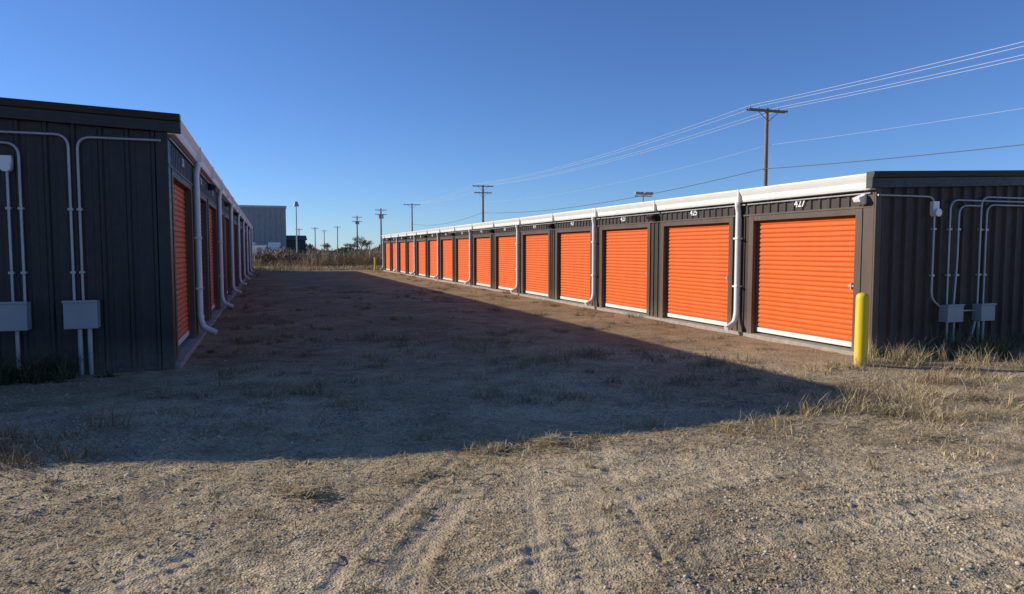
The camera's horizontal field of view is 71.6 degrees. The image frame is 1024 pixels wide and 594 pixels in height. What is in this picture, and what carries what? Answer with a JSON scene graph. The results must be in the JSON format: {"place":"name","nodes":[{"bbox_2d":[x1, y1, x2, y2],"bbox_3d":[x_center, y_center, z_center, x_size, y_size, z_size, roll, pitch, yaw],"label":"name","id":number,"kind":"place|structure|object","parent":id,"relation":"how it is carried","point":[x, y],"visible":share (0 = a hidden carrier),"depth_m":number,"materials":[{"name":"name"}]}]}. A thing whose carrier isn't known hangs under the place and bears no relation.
{"place":"outdoors","nodes":[
{"label":"outdoors","id":0,"kind":"place"},
{"bbox_2d":[0,119,162,371],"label":"end wall","id":1,"kind":"structure","parent":0,"point":[118,187],"depth_m":9.13,"materials":[{"name":"grey metal"}]},
{"bbox_2d":[0,130,160,374],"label":"end conduits","id":2,"kind":"object","parent":1,"relation":"attached to","point":[21,208],"visible":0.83,"depth_m":8.98,"materials":[{"name":"grey metal"}]},
{"bbox_2d":[0,155,13,171],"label":"photocell","id":3,"kind":"object","parent":2,"relation":"attached to","point":[6,163],"visible":1,"depth_m":8.71,"materials":[{"name":"white plastic"}]},
{"bbox_2d":[0,300,100,330],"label":"junction boxes","id":4,"kind":"object","parent":2,"relation":"attached to","point":[77,314],"visible":1,"depth_m":8.95,"materials":[{"name":"grey metal"}]},
{"bbox_2d":[2,366,161,377],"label":"base trim","id":5,"kind":"structure","parent":1,"relation":"attached to","point":[120,370],"depth_m":9.34,"materials":[{"name":"grey metal"}]},
{"bbox_2d":[155,132,176,369],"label":"corner trim","id":6,"kind":"structure","parent":1,"relation":"attached to","point":[165,240],"depth_m":9.43,"materials":[{"name":"grey metal"}]},
{"bbox_2d":[178,291,227,345],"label":"door bottom bars","id":7,"kind":"object","parent":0,"point":[183,337],"depth_m":11.66,"materials":[{"name":"white metal"}]},
{"bbox_2d":[252,264,383,270],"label":"dry grass","id":8,"kind":"structure","parent":0,"point":[312,268],"depth_m":56.81,"materials":[{"name":"beige plant"}]},
{"bbox_2d":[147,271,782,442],"bbox_3d":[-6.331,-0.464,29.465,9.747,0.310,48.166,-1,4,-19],"label":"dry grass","id":9,"kind":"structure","parent":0,"point":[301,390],"depth_m":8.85,"materials":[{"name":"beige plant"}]},
{"bbox_2d":[0,250,1023,593],"bbox_3d":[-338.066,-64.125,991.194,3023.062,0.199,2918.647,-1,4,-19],"label":"gravel ground","id":10,"kind":"structure","parent":0,"point":[418,552],"depth_m":5.04,"materials":[{"name":"grey gravel"}]},
{"bbox_2d":[0,344,114,385],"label":"green weeds","id":11,"kind":"object","parent":10,"relation":"on","point":[14,374],"visible":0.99,"depth_m":8.59,"materials":[{"name":"green plant"}]},
{"bbox_2d":[74,366,175,376],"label":"dry weeds","id":12,"kind":"object","parent":10,"relation":"on","point":[79,374],"visible":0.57,"depth_m":9.27,"materials":[{"name":"beige plant"}]},
{"bbox_2d":[175,271,251,368],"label":"slab","id":13,"kind":"structure","parent":10,"relation":"on","point":[187,347],"depth_m":12.16,"materials":[{"name":"concrete"}]},
{"bbox_2d":[192,187,251,336],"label":"facade panels","id":14,"kind":"object","parent":13,"relation":"on","point":[208,259],"visible":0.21,"depth_m":15.50,"materials":[{"name":"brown metal"}]},
{"bbox_2d":[170,141,250,233],"bbox_3d":[-12.419,-3.472,32.293,0.022,0.420,48.550,-1,4,-19],"label":"header panel","id":15,"kind":"object","parent":14,"relation":"on","point":[176,157],"visible":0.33,"depth_m":11.97,"materials":[{"name":"grey metal"}]},
{"bbox_2d":[169,138,240,218],"bbox_3d":[-8.744,-2.914,21.674,0.026,0.026,25.950,-1,4,-19],"label":"facade conduit","id":16,"kind":"object","parent":15,"relation":"attached to","point":[177,147],"visible":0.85,"depth_m":11.39,"materials":[{"name":"grey metal"}]},
{"bbox_2d":[168,163,250,234],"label":"header trim","id":17,"kind":"structure","parent":15,"relation":"attached to","point":[180,174],"depth_m":11.94,"materials":[{"name":"grey metal"}]},
{"bbox_2d":[208,183,216,190],"bbox_3d":[-6.651,-2.439,15.776,0.178,0.158,0.240,-1,4,-19],"label":"wall light","id":18,"kind":"object","parent":15,"relation":"attached to","point":[211,187],"visible":1,"depth_m":15.68,"materials":[{"name":"black metal"}]},
{"bbox_2d":[171,168,251,359],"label":"door frames","id":19,"kind":"structure","parent":14,"relation":"attached to","point":[177,179],"depth_m":15.21,"materials":[{"name":"metal"}]},
{"bbox_2d":[173,183,188,338],"bbox_3d":[-5.213,-0.578,11.070,0.017,2.450,2.410,-1,4,-19],"label":"door","id":20,"kind":"structure","parent":19,"relation":"attached to","point":[180,249],"depth_m":11.46,"materials":[{"name":"orange paint"}]},
{"bbox_2d":[200,202,203,313],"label":"door","id":21,"kind":"structure","parent":19,"relation":"attached to","point":[202,262],"depth_m":15.09,"materials":[{"name":"orange paint"}]},
{"bbox_2d":[209,208,213,304],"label":"door","id":22,"kind":"structure","parent":19,"relation":"attached to","point":[211,254],"depth_m":17.69,"materials":[{"name":"orange paint"}]},
{"bbox_2d":[183,190,241,334],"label":"door guides","id":23,"kind":"object","parent":19,"relation":"attached to","point":[186,262],"depth_m":15.12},
{"bbox_2d":[225,220,227,289],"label":"door","id":24,"kind":"structure","parent":19,"relation":"attached to","point":[226,252],"depth_m":23.86,"materials":[{"name":"orange paint"}]},
{"bbox_2d":[193,162,255,334],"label":"downspouts","id":25,"kind":"object","parent":14,"relation":"attached to","point":[198,251],"visible":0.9,"depth_m":18.45,"materials":[{"name":"white paint"}]},
{"bbox_2d":[167,121,252,229],"bbox_3d":[-12.346,-3.784,32.308,0.185,0.240,48.610,-1,4,-19],"label":"eave gutter","id":26,"kind":"object","parent":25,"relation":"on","point":[186,143],"visible":0.65,"depth_m":12.54,"materials":[{"name":"white paint"}]},
{"bbox_2d":[196,147,252,228],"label":"gutter straps","id":27,"kind":"object","parent":26,"relation":"on","point":[212,172],"visible":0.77,"depth_m":17.98,"materials":[{"name":"white paint"}]},
{"bbox_2d":[253,244,266,254],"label":"white shed","id":28,"kind":"structure","parent":10,"relation":"on","point":[258,247],"depth_m":150.35,"materials":[{"name":"paint"}]},
{"bbox_2d":[238,205,286,253],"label":"grey warehouse","id":29,"kind":"structure","parent":10,"relation":"on","point":[268,223],"depth_m":178.97,"materials":[{"name":"metal"}]},
{"bbox_2d":[252,242,280,253],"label":"overhead doors","id":30,"kind":"structure","parent":29,"relation":"in","point":[273,244],"depth_m":179.58,"materials":[{"name":"white paint"}]},
{"bbox_2d":[293,201,298,252],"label":"yard lamp","id":31,"kind":"object","parent":10,"relation":"on","point":[296,204],"visible":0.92,"depth_m":109.57,"materials":[{"name":"grey metal"}]},
{"bbox_2d":[286,235,306,255],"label":"dark shed","id":32,"kind":"structure","parent":10,"relation":"on","point":[291,241],"depth_m":191.47,"materials":[{"name":"metal"}]},
{"bbox_2d":[253,246,382,266],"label":"tall dry brush","id":33,"kind":"object","parent":10,"relation":"on","point":[327,259],"visible":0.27,"depth_m":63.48,"materials":[{"name":"beige plant"}]},
{"bbox_2d":[320,243,330,253],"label":"bare tree","id":34,"kind":"object","parent":10,"relation":"on","point":[326,246],"visible":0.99,"depth_m":164.14,"materials":[{"name":"plant"}]},
{"bbox_2d":[306,243,379,253],"bbox_3d":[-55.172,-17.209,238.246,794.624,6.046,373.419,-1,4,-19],"label":"distant trees","id":35,"kind":"object","parent":10,"relation":"on","point":[311,247],"visible":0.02,"depth_m":325.71,"materials":[{"name":"plant"}]},
{"bbox_2d":[343,243,357,253],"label":"bare tree","id":36,"kind":"object","parent":10,"relation":"on","point":[350,245],"visible":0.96,"depth_m":152.54,"materials":[{"name":"plant"}]},
{"bbox_2d":[352,216,361,248],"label":"utility pole","id":37,"kind":"object","parent":10,"relation":"on","point":[357,222],"visible":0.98,"depth_m":199.66,"materials":[{"name":"brown wood"}]},
{"bbox_2d":[352,236,365,252],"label":"bare tree","id":38,"kind":"object","parent":10,"relation":"on","point":[360,241],"visible":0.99,"depth_m":149.36,"materials":[{"name":"plant"}]},
{"bbox_2d":[363,241,373,251],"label":"bare tree","id":39,"kind":"object","parent":10,"relation":"on","point":[367,244],"visible":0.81,"depth_m":157.67,"materials":[{"name":"plant"}]},
{"bbox_2d":[375,208,386,252],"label":"utility pole","id":40,"kind":"object","parent":10,"relation":"on","point":[381,216],"visible":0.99,"depth_m":164.22,"materials":[{"name":"brown wood"}]},
{"bbox_2d":[404,203,418,231],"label":"utility pole","id":41,"kind":"object","parent":10,"relation":"on","point":[411,204],"visible":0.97,"depth_m":146.39,"materials":[{"name":"brown wood"}]},
{"bbox_2d":[472,184,492,222],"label":"utility pole","id":42,"kind":"object","parent":10,"relation":"on","point":[483,192],"visible":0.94,"depth_m":103.22,"materials":[{"name":"brown wood"}]},
{"bbox_2d":[114,271,869,427],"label":"lane weeds","id":43,"kind":"object","parent":10,"relation":"on","point":[588,354],"visible":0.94,"depth_m":10.27,"materials":[{"name":"plant"}]},
{"bbox_2d":[276,429,710,562],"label":"dry stalks","id":44,"kind":"object","parent":10,"relation":"on","point":[474,480],"visible":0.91,"depth_m":5.02,"materials":[{"name":"beige plant"}]},
{"bbox_2d":[0,326,1023,593],"bbox_3d":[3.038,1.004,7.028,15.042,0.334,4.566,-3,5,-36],"label":"dry grass","id":45,"kind":"structure","parent":10,"relation":"on","point":[845,409],"depth_m":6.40,"materials":[{"name":"beige plant"}]},
{"bbox_2d":[383,270,853,354],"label":"slab","id":46,"kind":"structure","parent":10,"relation":"on","point":[791,341],"depth_m":14.70,"materials":[{"name":"concrete"}]},
{"bbox_2d":[390,216,748,331],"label":"facade panels","id":47,"kind":"object","parent":46,"relation":"on","point":[741,325],"visible":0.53,"depth_m":16.45,"materials":[{"name":"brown metal"}]},
{"bbox_2d":[380,202,742,330],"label":"downspouts","id":48,"kind":"object","parent":47,"relation":"attached to","point":[736,286],"visible":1,"depth_m":19.26,"materials":[{"name":"white paint"}]},
{"bbox_2d":[384,208,862,350],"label":"door frames","id":49,"kind":"structure","parent":47,"relation":"attached to","point":[752,247],"depth_m":16.08,"materials":[{"name":"metal"}]},
{"bbox_2d":[386,243,389,268],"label":"door","id":50,"kind":"structure","parent":49,"relation":"attached to","point":[387,255],"depth_m":53.55,"materials":[{"name":"orange paint"}]},
{"bbox_2d":[393,242,395,269],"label":"door","id":51,"kind":"structure","parent":49,"relation":"attached to","point":[394,256],"depth_m":50.85,"materials":[{"name":"orange paint"}]},
{"bbox_2d":[400,242,404,270],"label":"door","id":52,"kind":"structure","parent":49,"relation":"attached to","point":[402,252],"depth_m":47.77,"materials":[{"name":"orange paint"}]},
{"bbox_2d":[409,241,413,272],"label":"door","id":53,"kind":"structure","parent":49,"relation":"attached to","point":[411,257],"depth_m":44.80,"materials":[{"name":"orange paint"}]},
{"bbox_2d":[419,241,424,274],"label":"door","id":54,"kind":"structure","parent":49,"relation":"attached to","point":[421,257],"depth_m":41.73,"materials":[{"name":"orange paint"}]},
{"bbox_2d":[430,240,436,275],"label":"door","id":55,"kind":"structure","parent":49,"relation":"attached to","point":[433,257],"depth_m":38.85,"materials":[{"name":"orange paint"}]},
{"bbox_2d":[443,239,451,278],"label":"door","id":56,"kind":"structure","parent":49,"relation":"attached to","point":[447,258],"depth_m":35.80,"materials":[{"name":"orange paint"}]},
{"bbox_2d":[458,238,468,280],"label":"door","id":57,"kind":"structure","parent":49,"relation":"attached to","point":[463,259],"depth_m":32.82,"materials":[{"name":"orange paint"}]},
{"bbox_2d":[476,237,489,284],"bbox_3d":[-1.159,-1.541,29.722,0.017,2.000,2.360,-1,4,-19],"label":"door","id":58,"kind":"structure","parent":49,"relation":"attached to","point":[483,260],"depth_m":29.86,"materials":[{"name":"orange paint"}]},
{"bbox_2d":[498,235,515,288],"bbox_3d":[-0.147,-1.341,26.767,0.017,2.000,2.360,-1,4,-19],"label":"door","id":59,"kind":"structure","parent":49,"relation":"attached to","point":[507,260],"depth_m":26.85,"materials":[{"name":"orange paint"}]},
{"bbox_2d":[526,233,547,293],"bbox_3d":[0.865,-1.155,23.811,0.017,2.000,2.360,-1,4,-19],"label":"door","id":60,"kind":"structure","parent":49,"relation":"attached to","point":[536,262],"depth_m":23.86,"materials":[{"name":"orange paint"}]},
{"bbox_2d":[560,231,589,299],"bbox_3d":[1.883,-0.964,20.858,0.017,2.000,2.360,-1,4,-19],"label":"door","id":61,"kind":"structure","parent":49,"relation":"attached to","point":[575,266],"depth_m":20.88,"materials":[{"name":"orange paint"}]},
{"bbox_2d":[392,221,759,331],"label":"door guides","id":62,"kind":"object","parent":49,"relation":"attached to","point":[757,274],"depth_m":18.99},
{"bbox_2d":[605,228,646,308],"bbox_3d":[2.892,-0.753,17.902,0.017,2.000,2.360,-1,4,-19],"label":"door","id":63,"kind":"structure","parent":49,"relation":"attached to","point":[626,266],"depth_m":17.89,"materials":[{"name":"orange paint"}]},
{"bbox_2d":[667,223,728,321],"bbox_3d":[3.908,-0.571,14.947,0.017,2.000,2.360,-1,4,-19],"label":"door","id":64,"kind":"structure","parent":49,"relation":"attached to","point":[698,270],"depth_m":14.89,"materials":[{"name":"orange paint"}]},
{"bbox_2d":[757,215,855,340],"bbox_3d":[4.923,-0.373,11.993,0.017,2.000,2.360,-1,4,-19],"label":"door","id":65,"kind":"structure","parent":49,"relation":"attached to","point":[806,272],"depth_m":11.89,"materials":[{"name":"orange paint"}]},
{"bbox_2d":[384,191,863,240],"bbox_3d":[-2.285,-2.926,32.602,0.022,0.270,47.000,-1,4,-19],"label":"header panel","id":66,"kind":"object","parent":47,"relation":"on","point":[833,202],"visible":0.71,"depth_m":14.66,"materials":[{"name":"grey metal"}]},
{"bbox_2d":[382,173,875,237],"bbox_3d":[-2.365,-3.160,32.570,0.185,0.240,47.060,-1,4,-19],"label":"eave gutter","id":67,"kind":"object","parent":66,"relation":"attached to","point":[845,184],"visible":0.96,"depth_m":14.35,"materials":[{"name":"white paint"}]},
{"bbox_2d":[384,189,741,237],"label":"gutter straps","id":68,"kind":"object","parent":67,"relation":"attached to","point":[738,200],"visible":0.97,"depth_m":18.91,"materials":[{"name":"white paint"}]},
{"bbox_2d":[384,205,873,241],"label":"header trim","id":69,"kind":"structure","parent":66,"relation":"attached to","point":[870,206],"depth_m":14.48,"materials":[{"name":"grey metal"}]},
{"bbox_2d":[646,214,656,220],"bbox_3d":[3.211,-1.832,16.287,0.178,0.158,0.240,-1,4,-19],"label":"wall light","id":70,"kind":"object","parent":66,"relation":"attached to","point":[652,217],"visible":1,"depth_m":16.24,"materials":[{"name":"black metal"}]},
{"bbox_2d":[450,192,870,232],"bbox_3d":[1.077,-2.341,22.698,0.026,0.026,25.950,-1,4,-19],"label":"facade conduit","id":71,"kind":"object","parent":66,"relation":"attached to","point":[697,209],"visible":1,"depth_m":14.20,"materials":[{"name":"grey metal"}]},
{"bbox_2d":[794,200,804,206],"bbox_3d":[4.808,-1.567,11.873,0.004,0.126,0.259,-1,4,-19],"label":"unit number","id":72,"kind":"object","parent":66,"relation":"attached to","point":[796,204],"visible":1,"depth_m":11.87,"materials":[{"name":"white"}]},
{"bbox_2d":[852,194,866,204],"bbox_3d":[5.177,-1.452,10.557,0.178,0.158,0.132,-1,4,-19],"label":"wall light","id":73,"kind":"object","parent":66,"relation":"attached to","point":[861,199],"visible":1,"depth_m":10.52,"materials":[{"name":"white paint"}]},
{"bbox_2d":[396,271,851,347],"bbox_3d":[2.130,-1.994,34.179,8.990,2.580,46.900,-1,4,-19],"label":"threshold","id":74,"kind":"object","parent":46,"relation":"on","point":[696,321],"visible":0.09,"depth_m":14.64,"materials":[{"name":"grey concrete"}]},
{"bbox_2d":[634,192,653,201],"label":"floodlight mast","id":75,"kind":"object","parent":10,"relation":"on","point":[639,194],"visible":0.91,"depth_m":79.28,"materials":[{"name":"grey metal"}]},
{"bbox_2d":[746,106,787,186],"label":"utility pole","id":76,"kind":"object","parent":10,"relation":"on","point":[765,171],"visible":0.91,"depth_m":47.32,"materials":[{"name":"brown wood"}]},
{"bbox_2d":[413,42,1023,224],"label":"overhead power lines","id":77,"kind":"object","parent":76,"relation":"attached to","point":[788,142],"visible":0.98,"depth_m":43.56,"materials":[{"name":"silver metal"}]},
{"bbox_2d":[854,293,868,365],"bbox_3d":[4.823,0.546,9.805,0.170,1.215,0.170,-1,4,-19],"label":"yellow bollard","id":78,"kind":"object","parent":10,"relation":"on","point":[861,328],"visible":0.88,"depth_m":9.73,"materials":[{"name":"metal"}]},
{"bbox_2d":[848,324,1023,366],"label":"dry weeds","id":79,"kind":"object","parent":10,"relation":"on","point":[1018,355],"visible":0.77,"depth_m":10.14,"materials":[{"name":"beige plant"}]},
{"bbox_2d":[888,313,1023,360],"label":"green weeds","id":80,"kind":"object","parent":10,"relation":"on","point":[999,344],"visible":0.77,"depth_m":10.59,"materials":[{"name":"plant"}]},
{"bbox_2d":[0,0,1023,249],"label":"sky","id":81,"kind":"structure","parent":0,"point":[343,110],"materials":[{"name":"blue"}]},
{"bbox_2d":[386,269,851,346],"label":"door bottom bars","id":82,"kind":"object","parent":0,"point":[807,337],"depth_m":14.58,"materials":[{"name":"white metal"}]},
{"bbox_2d":[646,272,852,289],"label":"door latches","id":83,"kind":"object","parent":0,"point":[851,286],"depth_m":10.97,"materials":[{"name":"silver metal"}]},
{"bbox_2d":[877,186,1023,356],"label":"end wall","id":84,"kind":"structure","parent":0,"point":[908,306],"depth_m":10.92,"materials":[{"name":"grey metal"}]},
{"bbox_2d":[861,188,882,356],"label":"corner trim","id":85,"kind":"structure","parent":84,"relation":"attached to","point":[871,249],"depth_m":10.51,"materials":[{"name":"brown metal"}]},
{"bbox_2d":[877,194,1023,353],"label":"end conduits","id":86,"kind":"object","parent":84,"relation":"attached to","point":[958,229],"visible":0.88,"depth_m":10.95,"materials":[{"name":"grey metal"}]},
{"bbox_2d":[930,201,941,216],"bbox_3d":[6.380,-1.325,10.692,0.120,0.230,0.120,-1,4,-19],"label":"photocell","id":87,"kind":"object","parent":86,"relation":"attached to","point":[935,210],"visible":1,"depth_m":10.67,"materials":[{"name":"white plastic"}]},
{"bbox_2d":[938,303,996,322],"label":"junction boxes","id":88,"kind":"object","parent":86,"relation":"attached to","point":[948,313],"visible":1,"depth_m":10.89,"materials":[{"name":"grey metal"}]},
{"bbox_3d":[2.078,-3.439,34.065,9.200,0.240,47.000,-1,4,-19],"label":"roof","id":89,"kind":"object","parent":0,"visible":0},
{"bbox_2d":[866,170,1023,188],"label":"rake trim","id":90,"kind":"structure","parent":89,"relation":"attached to","point":[933,179],"depth_m":10.67,"materials":[{"name":"grey metal"}]},
{"bbox_3d":[-16.783,-3.862,30.770,9.200,0.240,48.550,-1,4,-19],"label":"roof","id":91,"kind":"object","parent":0,"visible":0},
{"bbox_2d":[0,97,180,133],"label":"rake trim","id":92,"kind":"structure","parent":91,"relation":"attached to","point":[63,113],"depth_m":8.96,"materials":[{"name":"black metal"}]}
]}

